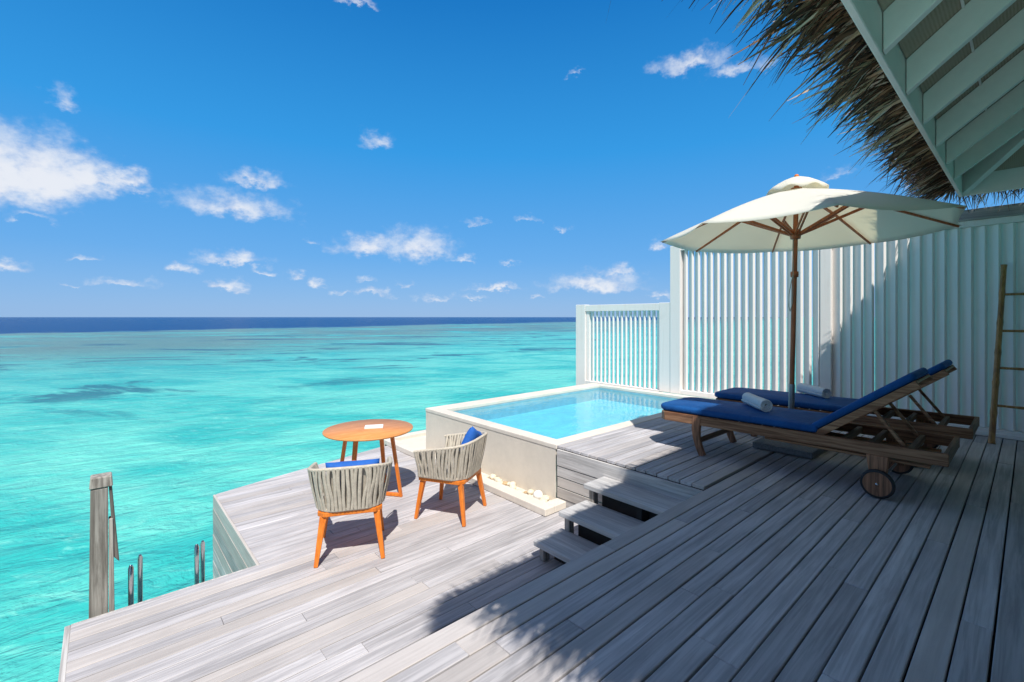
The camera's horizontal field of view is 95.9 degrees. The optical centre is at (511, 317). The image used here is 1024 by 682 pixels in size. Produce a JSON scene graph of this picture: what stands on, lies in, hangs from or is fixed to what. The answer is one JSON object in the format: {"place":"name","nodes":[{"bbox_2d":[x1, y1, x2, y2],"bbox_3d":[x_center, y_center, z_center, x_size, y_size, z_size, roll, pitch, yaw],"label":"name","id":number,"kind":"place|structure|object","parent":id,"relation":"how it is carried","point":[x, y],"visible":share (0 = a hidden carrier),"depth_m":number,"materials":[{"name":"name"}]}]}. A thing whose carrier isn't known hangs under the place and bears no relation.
{"place":"outdoors","nodes":[
{"label":"outdoors","id":0,"kind":"place"},
{"bbox_2d":[0,317,874,681],"bbox_3d":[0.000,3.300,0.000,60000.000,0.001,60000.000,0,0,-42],"label":"sea","id":1,"kind":"structure","parent":0,"point":[172,425],"depth_m":17.23,"materials":[{"name":"liquid"}]},
{"bbox_2d":[89,472,118,617],"bbox_3d":[-2.791,2.487,3.145,0.173,2.825,0.121,0,0,-42],"label":"mooring post","id":2,"kind":"object","parent":1,"relation":"in","point":[100,484],"visible":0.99,"depth_m":3.10,"materials":[{"name":"grey wood"}]},
{"bbox_2d":[128,540,204,605],"bbox_3d":[-2.551,2.896,3.427,0.468,2.348,0.146,0,0,-42],"label":"sea ladder","id":3,"kind":"object","parent":1,"relation":"in","point":[140,575],"visible":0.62,"depth_m":3.35,"materials":[{"name":"metal"}]},
{"bbox_2d":[0,0,1023,316],"label":"sky","id":4,"kind":"structure","parent":0,"point":[159,158],"materials":[{"name":"blue"}]},
{"bbox_3d":[-1.235,3.240,4.253,0.180,2.200,0.175,0,0,-42],"label":"deck pile","id":5,"kind":"object","parent":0,"visible":0},
{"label":"lower deck frame","id":6,"kind":"structure","parent":5,"relation":"on","visible":0},
{"bbox_2d":[58,495,259,681],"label":"deck skirt","id":7,"kind":"object","parent":6,"relation":"attached to","point":[232,553],"visible":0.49,"depth_m":4.38,"materials":[{"name":"grey wood"}]},
{"bbox_2d":[65,446,577,681],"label":"deck","id":8,"kind":"structure","parent":6,"relation":"on","point":[351,605],"depth_m":3.32,"materials":[{"name":"grey wood"}]},
{"bbox_2d":[307,456,392,567],"bbox_3d":[-1.364,1.577,3.925,0.673,0.791,0.602,0,0,-16],"label":"rope chair","id":9,"kind":"object","parent":8,"relation":"on","point":[332,499],"visible":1,"depth_m":3.69,"materials":[{"name":"beige fabric"}]},
{"bbox_2d":[325,458,379,494],"bbox_3d":[-1.304,1.325,3.789,0.420,0.330,0.132,0,14,-16],"label":"pillow","id":10,"kind":"object","parent":9,"relation":"on","point":[350,463],"visible":0.18,"depth_m":3.74,"materials":[{"name":"blue fabric"}]},
{"bbox_2d":[322,419,412,496],"bbox_3d":[-1.593,1.606,5.138,0.962,0.732,0.962,0,0,-42],"label":"round table","id":11,"kind":"object","parent":8,"relation":"on","point":[355,432],"visible":0.77,"depth_m":5.05,"materials":[{"name":"brown wood"}]},
{"bbox_2d":[364,424,382,428],"bbox_3d":[-1.548,1.229,5.178,0.200,0.020,0.130,0,0,-14],"label":"booklet","id":12,"kind":"object","parent":11,"relation":"on","point":[377,426],"visible":1,"depth_m":5.14,"materials":[{"name":"white paper"}]},
{"bbox_2d":[413,431,487,526],"bbox_3d":[-0.585,1.577,4.659,0.603,0.791,0.673,0,0,19],"label":"rope chair","id":13,"kind":"object","parent":8,"relation":"on","point":[455,463],"visible":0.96,"depth_m":4.41,"materials":[{"name":"beige fabric"}]},
{"bbox_2d":[461,426,481,448],"bbox_3d":[-0.419,1.306,4.705,0.132,0.340,0.380,17,-18,19],"label":"pillow","id":14,"kind":"object","parent":13,"relation":"on","point":[472,433],"visible":0.29,"depth_m":4.58,"materials":[{"name":"blue fabric"}]},
{"bbox_2d":[384,430,565,516],"bbox_3d":[0.642,2.058,7.230,4.040,0.325,3.600,0,0,-42],"label":"pebble trough","id":15,"kind":"object","parent":8,"relation":"on","point":[408,443],"visible":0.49,"depth_m":5.14,"materials":[{"name":"beige stone"}]},
{"bbox_2d":[533,490,542,498],"bbox_3d":[0.282,1.909,4.958,0.106,0.102,0.095,0,0,-42],"label":"white ball","id":16,"kind":"object","parent":15,"relation":"on","point":[537,494],"visible":0.78,"depth_m":4.93,"materials":[{"name":"stone"}]},
{"bbox_2d":[541,495,549,500],"bbox_3d":[0.354,1.931,4.927,0.107,0.052,0.103,0,0,33],"label":"pebble","id":17,"kind":"object","parent":15,"relation":"on","point":[546,497],"visible":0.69,"depth_m":4.90,"materials":[{"name":"white stone"}]},
{"bbox_2d":[426,383,715,502],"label":"plunge pool","id":18,"kind":"structure","parent":8,"relation":"on","point":[528,433],"depth_m":6.81,"materials":[{"name":"beige paint"}]},
{"bbox_2d":[534,476,682,563],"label":"wooden steps","id":19,"kind":"structure","parent":8,"relation":"on","point":[624,508],"depth_m":3.82,"materials":[{"name":"grey wood"}]},
{"bbox_3d":[3.260,2.610,7.173,0.180,2.200,0.175,0,0,-42],"label":"deck pile","id":20,"kind":"object","parent":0,"visible":0},
{"bbox_2d":[561,438,1017,681],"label":"deck frame","id":21,"kind":"object","parent":20,"relation":"on","point":[992,652],"visible":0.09,"depth_m":2.47,"materials":[{"name":"grey wood"}]},
{"bbox_2d":[557,449,701,507],"bbox_3d":[1.007,1.673,4.240,0.024,0.583,1.596,0,0,-42],"label":"deck riser","id":22,"kind":"object","parent":21,"relation":"attached to","point":[574,470],"visible":0.4,"depth_m":4.48,"materials":[{"name":"grey wood"}]},
{"bbox_2d":[343,417,1023,681],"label":"deck","id":23,"kind":"structure","parent":21,"relation":"on","point":[778,567],"depth_m":2.32,"materials":[{"name":"grey wood"}]},
{"bbox_2d":[661,368,959,498],"bbox_3d":[2.536,0.886,4.268,0.860,0.952,2.255,0,0,-42],"label":"sun lounger","id":24,"kind":"object","parent":23,"relation":"on","point":[894,452],"visible":0.99,"depth_m":3.80,"materials":[{"name":"brown wood"}]},
{"bbox_2d":[741,392,772,411],"bbox_3d":[2.416,0.838,4.567,0.121,0.118,0.439,0,0,5],"label":"rolled towel","id":25,"kind":"object","parent":24,"relation":"on","point":[758,402],"visible":1,"depth_m":4.45,"materials":[{"name":"white fabric"}]},
{"bbox_2d":[661,174,966,458],"bbox_3d":[2.929,-0.063,4.751,2.560,2.818,2.560,0,0,-42],"label":"parasol","id":26,"kind":"object","parent":23,"relation":"on","point":[796,213],"visible":0.99,"depth_m":4.73,"materials":[{"name":"beige fabric"}]},
{"bbox_2d":[606,0,1023,212],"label":"thatched villa","id":27,"kind":"object","parent":23,"relation":"on","point":[935,88],"visible":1,"depth_m":2.88,"materials":[{"name":"plant"}]},
{"bbox_2d":[715,359,978,466],"bbox_3d":[3.422,0.886,4.987,0.860,0.952,2.255,0,0,-42],"label":"sun lounger","id":28,"kind":"object","parent":23,"relation":"on","point":[925,420],"visible":0.45,"depth_m":4.59,"materials":[{"name":"fabric"}]},
{"bbox_2d":[796,383,831,397],"bbox_3d":[3.458,0.842,5.298,0.118,0.114,0.426,0,0,-2],"label":"rolled towel","id":29,"kind":"object","parent":28,"relation":"on","point":[817,391],"visible":1,"depth_m":5.22,"materials":[{"name":"white fabric"}]},
{"bbox_2d":[670,202,1023,440],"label":"louvred fence","id":30,"kind":"object","parent":23,"relation":"on","point":[936,298],"visible":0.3,"depth_m":6.05,"materials":[{"name":"white paint"}]},
{"bbox_2d":[576,302,669,392],"bbox_3d":[2.133,0.845,9.037,0.150,2.210,2.177,0,0,-42],"label":"privacy screen","id":31,"kind":"object","parent":30,"relation":"attached to","point":[584,344],"visible":0.94,"depth_m":8.91,"materials":[{"name":"white paint"}]},
{"bbox_2d":[988,264,1023,443],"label":"bamboo ladder","id":32,"kind":"object","parent":23,"relation":"on","point":[1002,293],"visible":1,"depth_m":5.00,"materials":[{"name":"wood"}]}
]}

